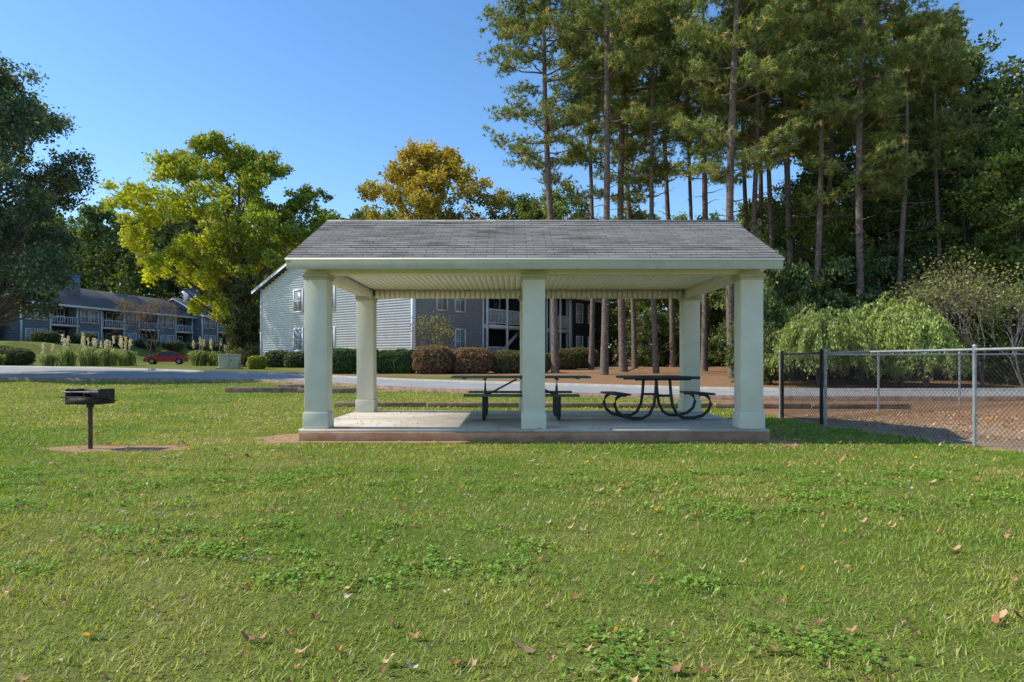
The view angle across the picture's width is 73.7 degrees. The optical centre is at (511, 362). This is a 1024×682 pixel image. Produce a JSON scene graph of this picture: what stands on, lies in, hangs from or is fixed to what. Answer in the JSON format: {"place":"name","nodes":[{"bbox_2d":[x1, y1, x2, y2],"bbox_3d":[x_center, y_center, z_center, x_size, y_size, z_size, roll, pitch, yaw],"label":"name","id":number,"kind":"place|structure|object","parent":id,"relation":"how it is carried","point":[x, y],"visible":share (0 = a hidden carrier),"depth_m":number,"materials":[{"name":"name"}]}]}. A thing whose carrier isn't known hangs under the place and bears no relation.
{"place":"outdoors","nodes":[
{"label":"outdoors","id":0,"kind":"place"},
{"bbox_2d":[0,354,7,365],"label":"ornamental grass","id":1,"kind":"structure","parent":0,"point":[2,360],"depth_m":55.65,"materials":[{"name":"green plant"}]},
{"bbox_2d":[35,333,137,365],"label":"pampas grass","id":2,"kind":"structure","parent":0,"point":[89,356],"depth_m":57.03,"materials":[{"name":"green plant"}]},
{"bbox_2d":[187,337,227,365],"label":"pampas grass","id":3,"kind":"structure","parent":0,"point":[201,358],"depth_m":57.86,"materials":[{"name":"green plant"}]},
{"bbox_2d":[0,341,1023,681],"bbox_3d":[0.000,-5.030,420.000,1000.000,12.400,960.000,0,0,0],"label":"ground","id":4,"kind":"structure","parent":0,"point":[714,377],"depth_m":4.03,"materials":[{"name":"green plant"}]},
{"bbox_2d":[0,51,101,328],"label":"oak tree","id":5,"kind":"object","parent":4,"relation":"on","point":[38,273],"visible":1,"depth_m":34.26,"materials":[{"name":"green plant"}]},
{"bbox_2d":[0,274,122,343],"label":"siding","id":6,"kind":"object","parent":4,"relation":"on","point":[8,333],"visible":0.42,"depth_m":83.59,"materials":[{"name":"wood"}]},
{"bbox_2d":[7,270,124,309],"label":"roof","id":7,"kind":"structure","parent":6,"relation":"on","point":[90,298],"depth_m":87.23,"materials":[{"name":"grey"}]},
{"bbox_2d":[25,304,112,343],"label":"windows","id":8,"kind":"structure","parent":6,"relation":"attached to","point":[84,316],"depth_m":84.27,"materials":[{"name":"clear glass"}]},
{"bbox_2d":[19,299,127,343],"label":"trim","id":9,"kind":"structure","parent":4,"relation":"on","point":[77,325],"depth_m":83.49,"materials":[{"name":"white wood"}]},
{"bbox_2d":[61,389,116,448],"bbox_3d":[-5.725,0.810,9.195,0.648,0.920,0.483,0,0,4],"label":"charcoal grill","id":10,"kind":"object","parent":4,"relation":"on","point":[89,398],"visible":0.97,"depth_m":9.22,"materials":[{"name":"black metal"}]},
{"bbox_2d":[110,291,186,363],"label":"bare tree","id":11,"kind":"object","parent":4,"relation":"on","point":[138,329],"visible":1,"depth_m":77.21,"materials":[{"name":"brown plant"}]},
{"bbox_2d":[0,331,303,367],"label":"foundation shrubs","id":12,"kind":"object","parent":4,"relation":"on","point":[16,356],"visible":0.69,"depth_m":72.77,"materials":[{"name":"green plant"}]},
{"bbox_2d":[125,312,191,342],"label":"siding","id":13,"kind":"object","parent":4,"relation":"on","point":[187,322],"visible":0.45,"depth_m":100.86,"materials":[{"name":"wood"}]},
{"bbox_2d":[95,290,195,316],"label":"roof","id":14,"kind":"structure","parent":13,"relation":"on","point":[123,297],"depth_m":100.73,"materials":[{"name":"grey"}]},
{"bbox_2d":[125,313,182,343],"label":"windows","id":15,"kind":"structure","parent":13,"relation":"attached to","point":[163,338],"depth_m":100.40,"materials":[{"name":"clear glass"}]},
{"bbox_2d":[130,309,197,341],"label":"trim","id":16,"kind":"structure","parent":4,"relation":"on","point":[176,329],"depth_m":102.87,"materials":[{"name":"white wood"}]},
{"bbox_2d":[143,351,188,363],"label":"parked car","id":17,"kind":"object","parent":4,"relation":"on","point":[171,356],"visible":0.97,"depth_m":76.34,"materials":[{"name":"red paint"}]},
{"bbox_2d":[167,297,257,347],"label":"trim","id":18,"kind":"structure","parent":4,"relation":"on","point":[202,315],"depth_m":107.64,"materials":[{"name":"white wood"}]},
{"bbox_2d":[170,289,256,346],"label":"siding","id":19,"kind":"object","parent":4,"relation":"on","point":[197,328],"visible":0.13,"depth_m":107.96,"materials":[{"name":"wood"}]},
{"bbox_2d":[170,287,216,315],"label":"roof","id":20,"kind":"structure","parent":19,"relation":"on","point":[181,300],"depth_m":108.45,"materials":[{"name":"grey"}]},
{"bbox_2d":[204,318,246,343],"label":"windows","id":21,"kind":"structure","parent":19,"relation":"attached to","point":[209,323],"depth_m":109.22,"materials":[{"name":"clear glass"}]},
{"bbox_2d":[94,129,340,365],"bbox_3d":[-24.391,-9.824,60.707,18.025,20.814,21.817,0,0,0],"label":"sweetgum tree","id":22,"kind":"object","parent":4,"relation":"on","point":[254,172],"visible":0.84,"depth_m":56.61,"materials":[{"name":"green plant"}]},
{"bbox_2d":[216,354,243,368],"bbox_3d":[-18.600,-0.052,45.000,1.600,1.005,1.300,0,0,-17],"label":"utility box","id":23,"kind":"object","parent":4,"relation":"on","point":[227,361],"visible":0.88,"depth_m":44.51,"materials":[{"name":"paint"}]},
{"bbox_2d":[217,281,259,365],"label":"evergreen tree","id":24,"kind":"object","parent":4,"relation":"on","point":[242,320],"visible":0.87,"depth_m":54.41,"materials":[{"name":"green plant"}]},
{"bbox_2d":[246,355,267,368],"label":"yellow shrub","id":25,"kind":"object","parent":4,"relation":"on","point":[256,362],"visible":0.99,"depth_m":44.10,"materials":[{"name":"green plant"}]},
{"bbox_2d":[225,385,356,392],"bbox_3d":[-7.500,0.920,23.523,4.800,0.300,0.605,0,0,0],"label":"landscape timber","id":26,"kind":"object","parent":4,"relation":"on","point":[288,388],"visible":0.57,"depth_m":23.52,"materials":[{"name":"wood"}]},
{"bbox_2d":[332,347,415,373],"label":"green hedge","id":27,"kind":"object","parent":4,"relation":"on","point":[394,361],"visible":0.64,"depth_m":37.17,"materials":[{"name":"green plant"}]},
{"bbox_2d":[0,197,767,340],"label":"distant treeline","id":28,"kind":"object","parent":4,"relation":"on","point":[105,265],"visible":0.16,"depth_m":115.15,"materials":[{"name":"green plant"}]},
{"bbox_2d":[262,269,601,367],"bbox_3d":[-5.600,-4.225,57.550,16.560,9.350,24.060,0,0,37],"label":"siding","id":29,"kind":"object","parent":4,"relation":"on","point":[281,320],"visible":0.3,"depth_m":48.16,"materials":[{"name":"grey wood"}]},
{"bbox_2d":[251,262,610,355],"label":"trim and balconies","id":30,"kind":"structure","parent":29,"relation":"attached to","point":[565,322],"depth_m":51.19,"materials":[{"name":"white wood"}]},
{"bbox_2d":[254,266,609,301],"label":"roof","id":31,"kind":"structure","parent":29,"relation":"on","point":[274,277],"depth_m":51.95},
{"bbox_2d":[293,286,594,351],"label":"windows","id":32,"kind":"structure","parent":29,"relation":"attached to","point":[442,305],"depth_m":49.87,"materials":[{"name":"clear glass"}]},
{"bbox_2d":[405,306,461,348],"bbox_3d":[-4.717,-1.338,40.970,3.293,3.927,3.540,0,0,6],"label":"crape myrtle","id":33,"kind":"object","parent":4,"relation":"on","point":[445,330],"visible":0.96,"depth_m":40.68,"materials":[{"name":"green plant"}]},
{"bbox_2d":[355,136,515,219],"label":"maple tree","id":34,"kind":"object","parent":4,"relation":"on","point":[437,171],"visible":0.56,"depth_m":67.05,"materials":[{"name":"yellow plant"}]},
{"bbox_2d":[411,344,492,373],"bbox_3d":[-3.267,-0.178,37.950,4.580,1.681,2.918,0,0,0],"label":"red hedge","id":35,"kind":"object","parent":4,"relation":"on","point":[435,359],"visible":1,"depth_m":36.94,"materials":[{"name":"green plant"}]},
{"bbox_2d":[0,391,1023,681],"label":"fallen leaves","id":36,"kind":"object","parent":4,"relation":"on","point":[678,667],"visible":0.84,"depth_m":5.44,"materials":[{"name":"brown plant"}]},
{"bbox_2d":[480,191,545,219],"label":"broadleaf tree","id":37,"kind":"object","parent":4,"relation":"on","point":[512,208],"visible":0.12,"depth_m":72.36,"materials":[{"name":"green plant"}]},
{"bbox_2d":[285,220,784,440],"bbox_3d":[0.330,-0.661,12.180,7.250,3.771,4.558,0,0,0],"label":"picnic shelter","id":38,"kind":"object","parent":4,"relation":"on","point":[531,266],"visible":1,"depth_m":10.48,"materials":[{"name":"paint"}]},
{"bbox_2d":[451,376,590,420],"bbox_3d":[0.160,0.618,12.250,2.440,0.755,1.650,0,0,0],"label":"picnic table","id":39,"kind":"object","parent":38,"relation":"on","point":[555,395],"visible":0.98,"depth_m":11.88,"materials":[{"name":"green metal"}]},
{"bbox_2d":[600,375,715,419],"bbox_3d":[2.580,0.618,12.200,1.796,0.755,1.210,0,0,-8],"label":"accessible picnic table","id":40,"kind":"object","parent":38,"relation":"on","point":[643,379],"visible":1,"depth_m":11.89,"materials":[{"name":"metal"}]},
{"bbox_2d":[473,0,615,372],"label":"pine tree","id":41,"kind":"object","parent":4,"relation":"on","point":[518,22],"visible":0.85,"depth_m":37.70,"materials":[{"name":"green plant"}]},
{"bbox_2d":[490,347,599,372],"bbox_3d":[2.711,-0.232,42.418,3.386,1.751,12.418,0,0,29],"label":"mixed hedge","id":42,"kind":"object","parent":4,"relation":"on","point":[506,361],"visible":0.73,"depth_m":38.57,"materials":[{"name":"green plant"}]},
{"bbox_2d":[514,178,598,219],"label":"broadleaf tree","id":43,"kind":"object","parent":4,"relation":"on","point":[560,210],"visible":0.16,"depth_m":65.05,"materials":[{"name":"green plant"}]},
{"bbox_2d":[536,0,641,369],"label":"pine tree","id":44,"kind":"object","parent":4,"relation":"on","point":[591,130],"visible":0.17,"depth_m":43.91,"materials":[{"name":"green plant"}]},
{"bbox_2d":[532,0,679,374],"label":"pine tree","id":45,"kind":"object","parent":4,"relation":"on","point":[640,44],"visible":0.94,"depth_m":35.26,"materials":[{"name":"green plant"}]},
{"bbox_2d":[594,214,636,345],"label":"broadleaf tree","id":46,"kind":"object","parent":4,"relation":"on","point":[612,300],"visible":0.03,"depth_m":69.14,"materials":[{"name":"green plant"}]},
{"bbox_2d":[334,402,910,408],"bbox_3d":[2.650,1.080,17.300,14.475,0.120,0.141,0,0,3],"label":"landscape timber","id":47,"kind":"object","parent":4,"relation":"on","point":[515,404],"visible":0.69,"depth_m":17.27,"materials":[{"name":"wood"}]},
{"bbox_2d":[560,0,699,371],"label":"pine tree","id":48,"kind":"object","parent":4,"relation":"on","point":[662,167],"visible":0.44,"depth_m":39.36,"materials":[{"name":"green plant"}]},
{"bbox_2d":[592,3,676,367],"bbox_3d":[8.111,-12.940,47.273,7.348,27.354,7.232,0,0,-42],"label":"pine tree","id":49,"kind":"object","parent":4,"relation":"on","point":[634,353],"visible":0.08,"depth_m":46.95,"materials":[{"name":"green plant"}]},
{"bbox_2d":[609,299,678,362],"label":"broadleaf tree","id":50,"kind":"object","parent":4,"relation":"on","point":[638,307],"visible":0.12,"depth_m":61.34,"materials":[{"name":"green plant"}]},
{"bbox_2d":[598,0,708,372],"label":"pine tree","id":51,"kind":"object","parent":4,"relation":"on","point":[662,114],"visible":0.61,"depth_m":37.69,"materials":[{"name":"green plant"}]},
{"bbox_2d":[614,0,706,366],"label":"pine tree","id":52,"kind":"object","parent":4,"relation":"on","point":[672,349],"visible":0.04,"depth_m":51.82,"materials":[{"name":"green plant"}]},
{"bbox_2d":[637,211,713,364],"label":"broadleaf tree","id":53,"kind":"object","parent":4,"relation":"on","point":[681,217],"visible":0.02,"depth_m":62.68,"materials":[{"name":"green plant"}]},
{"bbox_2d":[642,19,739,219],"bbox_3d":[12.807,-11.737,48.378,6.680,24.868,6.575,0,0,29],"label":"pine tree","id":54,"kind":"object","parent":4,"relation":"on","point":[689,154],"visible":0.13,"depth_m":48.00,"materials":[{"name":"green plant"}]},
{"bbox_2d":[645,0,764,370],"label":"pine tree","id":55,"kind":"object","parent":4,"relation":"on","point":[689,112],"visible":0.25,"depth_m":40.70,"materials":[{"name":"green plant"}]},
{"bbox_2d":[700,286,725,365],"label":"broadleaf tree","id":56,"kind":"object","parent":4,"relation":"on","point":[711,294],"visible":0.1,"depth_m":56.37,"materials":[{"name":"green plant"}]},
{"bbox_2d":[706,0,783,231],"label":"pine tree","id":57,"kind":"object","parent":4,"relation":"on","point":[744,186],"visible":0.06,"depth_m":47.31,"materials":[{"name":"green plant"}]},
{"bbox_2d":[664,0,827,377],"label":"pine tree","id":58,"kind":"object","parent":4,"relation":"on","point":[711,36],"visible":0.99,"depth_m":32.19,"materials":[{"name":"green plant"}]},
{"bbox_2d":[693,0,809,236],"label":"pine tree","id":59,"kind":"object","parent":4,"relation":"on","point":[744,113],"visible":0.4,"depth_m":36.50,"materials":[{"name":"green plant"}]},
{"bbox_2d":[713,199,795,310],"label":"broadleaf tree","id":60,"kind":"object","parent":4,"relation":"on","point":[741,217],"visible":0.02,"depth_m":59.58,"materials":[{"name":"green plant"}]},
{"bbox_2d":[724,25,798,241],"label":"pine tree","id":61,"kind":"object","parent":4,"relation":"on","point":[760,182],"depth_m":53.44,"materials":[{"name":"green plant"}]},
{"bbox_2d":[718,4,818,291],"bbox_3d":[15.368,-11.582,40.399,6.680,24.868,6.575,0,0,13],"label":"pine tree","id":62,"kind":"object","parent":4,"relation":"on","point":[811,141],"visible":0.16,"depth_m":40.10,"materials":[{"name":"green plant"}]},
{"bbox_2d":[718,0,851,272],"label":"pine tree","id":63,"kind":"object","parent":4,"relation":"on","point":[789,225],"visible":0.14,"depth_m":38.12,"materials":[{"name":"green plant"}]},
{"bbox_2d":[757,225,812,290],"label":"broadleaf tree","id":64,"kind":"object","parent":4,"relation":"on","point":[779,242],"visible":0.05,"depth_m":41.61,"materials":[{"name":"green plant"}]},
{"bbox_2d":[548,244,1023,384],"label":"woodland understory","id":65,"kind":"object","parent":4,"relation":"on","point":[800,288],"visible":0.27,"depth_m":32.60,"materials":[{"name":"green plant"}]},
{"bbox_2d":[719,176,855,290],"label":"broadleaf tree","id":66,"kind":"object","parent":4,"relation":"on","point":[774,189],"visible":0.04,"depth_m":51.60,"materials":[{"name":"green plant"}]},
{"bbox_2d":[780,349,823,424],"bbox_3d":[5.775,0.557,13.650,0.084,1.625,1.594,0,0,-6],"label":"chain link fence","id":67,"kind":"object","parent":4,"relation":"on","point":[782,386],"visible":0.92,"depth_m":13.62,"materials":[{"name":"black metal"}]},
{"bbox_2d":[772,330,850,381],"bbox_3d":[12.896,-0.478,30.211,3.316,2.853,3.606,0,0,-7],"label":"weeping shrub","id":68,"kind":"object","parent":4,"relation":"on","point":[813,369],"depth_m":29.69,"materials":[{"name":"green plant"}]},
{"bbox_2d":[766,171,877,269],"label":"broadleaf tree","id":69,"kind":"object","parent":4,"relation":"on","point":[815,179],"visible":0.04,"depth_m":46.62,"materials":[{"name":"green plant"}]},
{"bbox_2d":[763,303,885,387],"bbox_3d":[12.004,-0.661,26.752,4.027,3.464,4.378,0,0,-3],"label":"weeping shrub","id":70,"kind":"object","parent":4,"relation":"on","point":[800,335],"visible":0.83,"depth_m":25.60,"materials":[{"name":"green plant"}]},
{"bbox_2d":[769,183,882,291],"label":"broadleaf tree","id":71,"kind":"object","parent":4,"relation":"on","point":[830,228],"visible":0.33,"depth_m":37.22,"materials":[{"name":"green plant"}]},
{"bbox_2d":[763,0,889,376],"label":"pine tree","id":72,"kind":"object","parent":4,"relation":"on","point":[792,94],"visible":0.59,"depth_m":33.28,"materials":[{"name":"green plant"}]},
{"bbox_2d":[773,0,893,263],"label":"pine tree","id":73,"kind":"object","parent":4,"relation":"on","point":[841,140],"visible":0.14,"depth_m":40.52,"materials":[{"name":"green plant"}]},
{"bbox_2d":[793,81,899,245],"bbox_3d":[27.277,-11.087,53.676,11.083,23.518,14.551,0,0,13],"label":"broadleaf tree","id":74,"kind":"object","parent":4,"relation":"on","point":[851,147],"visible":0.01,"depth_m":52.56,"materials":[{"name":"green plant"}]},
{"bbox_2d":[816,3,893,256],"bbox_3d":[22.586,-12.930,46.309,7.232,27.354,7.348,0,0,-35],"label":"pine tree","id":75,"kind":"object","parent":4,"relation":"on","point":[842,147],"visible":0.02,"depth_m":46.10,"materials":[{"name":"green plant"}]},
{"bbox_2d":[810,306,918,384],"bbox_3d":[14.711,-0.690,28.520,4.170,3.437,4.276,0,0,19],"label":"weeping shrub","id":76,"kind":"object","parent":4,"relation":"on","point":[853,310],"visible":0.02,"depth_m":27.84,"materials":[{"name":"green plant"}]},
{"bbox_2d":[794,0,951,374],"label":"pine tree","id":77,"kind":"object","parent":4,"relation":"on","point":[883,170],"visible":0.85,"depth_m":31.95,"materials":[{"name":"green plant"}]},
{"bbox_2d":[743,58,1017,294],"bbox_3d":[23.086,-9.115,43.352,18.525,19.794,10.480,0,0,39],"label":"broadleaf tree","id":78,"kind":"object","parent":4,"relation":"on","point":[851,204],"visible":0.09,"depth_m":41.71,"materials":[{"name":"green plant"}]},
{"bbox_2d":[827,291,961,385],"bbox_3d":[15.444,-0.942,27.733,5.048,3.994,4.643,0,0,34],"label":"weeping shrub","id":79,"kind":"object","parent":4,"relation":"on","point":[900,329],"visible":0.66,"depth_m":26.31,"materials":[{"name":"green plant"}]},
{"bbox_2d":[779,350,1023,417],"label":"chain link fence","id":80,"kind":"object","parent":4,"relation":"on","point":[958,374],"visible":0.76,"depth_m":16.69,"materials":[{"name":"metal"}]},
{"bbox_2d":[835,173,978,300],"bbox_3d":[21.049,-4.627,35.912,10.189,10.887,5.764,0,0,-25],"label":"broadleaf tree","id":81,"kind":"object","parent":4,"relation":"on","point":[879,223],"visible":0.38,"depth_m":35.40,"materials":[{"name":"green plant"}]},
{"bbox_2d":[796,3,1022,269],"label":"broadleaf tree","id":82,"kind":"object","parent":4,"relation":"on","point":[994,46],"visible":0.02,"depth_m":43.21,"materials":[{"name":"green plant"}]},
{"bbox_2d":[850,0,969,375],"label":"pine tree","id":83,"kind":"object","parent":4,"relation":"on","point":[922,20],"visible":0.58,"depth_m":33.07,"materials":[{"name":"green plant"}]},
{"bbox_2d":[809,39,1023,295],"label":"broadleaf tree","id":84,"kind":"object","parent":4,"relation":"on","point":[1001,89],"visible":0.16,"depth_m":39.32,"materials":[{"name":"green plant"}]},
{"bbox_2d":[824,344,1023,448],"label":"chain link fence","id":85,"kind":"object","parent":4,"relation":"on","point":[974,349],"visible":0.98,"depth_m":10.23,"materials":[{"name":"metal"}]},
{"bbox_2d":[882,331,971,387],"bbox_3d":[16.145,-0.148,26.421,2.993,2.406,2.919,0,0,-14],"label":"weeping shrub","id":86,"kind":"object","parent":4,"relation":"on","point":[958,345],"visible":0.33,"depth_m":25.79,"materials":[{"name":"green plant"}]},
{"bbox_2d":[873,255,988,381],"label":"bare tree","id":87,"kind":"object","parent":4,"relation":"on","point":[938,269],"visible":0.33,"depth_m":30.57,"materials":[{"name":"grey plant"}]},
{"bbox_2d":[883,1,997,376],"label":"pine tree","id":88,"kind":"object","parent":4,"relation":"on","point":[945,119],"visible":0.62,"depth_m":33.69,"materials":[{"name":"green plant"}]},
{"bbox_2d":[884,246,1023,386],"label":"bare tree","id":89,"kind":"object","parent":4,"relation":"on","point":[943,283],"visible":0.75,"depth_m":26.91,"materials":[{"name":"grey plant"}]},
{"bbox_2d":[888,179,1023,376],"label":"broadleaf tree","id":90,"kind":"object","parent":4,"relation":"on","point":[983,236],"visible":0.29,"depth_m":33.65,"materials":[{"name":"green plant"}]},
{"bbox_2d":[944,260,1023,387],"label":"bare tree","id":91,"kind":"object","parent":4,"relation":"on","point":[1006,319],"visible":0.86,"depth_m":26.34,"materials":[{"name":"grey plant"}]},
{"bbox_2d":[947,119,1023,298],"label":"broadleaf tree","id":92,"kind":"object","parent":4,"relation":"on","point":[997,146],"visible":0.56,"depth_m":32.39,"materials":[{"name":"green plant"}]},
{"bbox_2d":[947,102,1023,286],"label":"broadleaf tree","id":93,"kind":"object","parent":4,"relation":"on","point":[1020,125],"depth_m":39.64,"materials":[{"name":"green plant"}]},
{"bbox_2d":[952,89,1023,294],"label":"broadleaf tree","id":94,"kind":"object","parent":4,"relation":"on","point":[993,132],"visible":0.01,"depth_m":43.15,"materials":[{"name":"green plant"}]},
{"bbox_2d":[964,117,1023,285],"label":"broadleaf tree","id":95,"kind":"object","parent":4,"relation":"on","point":[1004,246],"visible":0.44,"depth_m":32.49,"materials":[{"name":"green plant"}]},
{"bbox_2d":[0,380,1023,681],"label":"lawn grass","id":96,"kind":"structure","parent":0,"point":[298,572],"depth_m":4.62,"materials":[{"name":"green plant"}]},
{"bbox_2d":[0,367,1023,395],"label":"road","id":97,"kind":"structure","parent":0,"point":[23,372],"depth_m":30.67,"materials":[{"name":"grey asphalt"}]},
{"bbox_2d":[0,378,1023,400],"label":"road kerb","id":98,"kind":"structure","parent":97,"relation":"on","point":[676,396],"depth_m":23.50,"materials":[{"name":"concrete"}]},
{"bbox_2d":[0,366,1023,390],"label":"road kerb","id":99,"kind":"structure","parent":97,"relation":"on","point":[620,385],"depth_m":28.07,"materials":[{"name":"concrete"}]},
{"bbox_2d":[0,0,1023,346],"label":"sky","id":100,"kind":"structure","parent":0,"point":[334,86],"materials":[{"name":"blue"}]}
]}

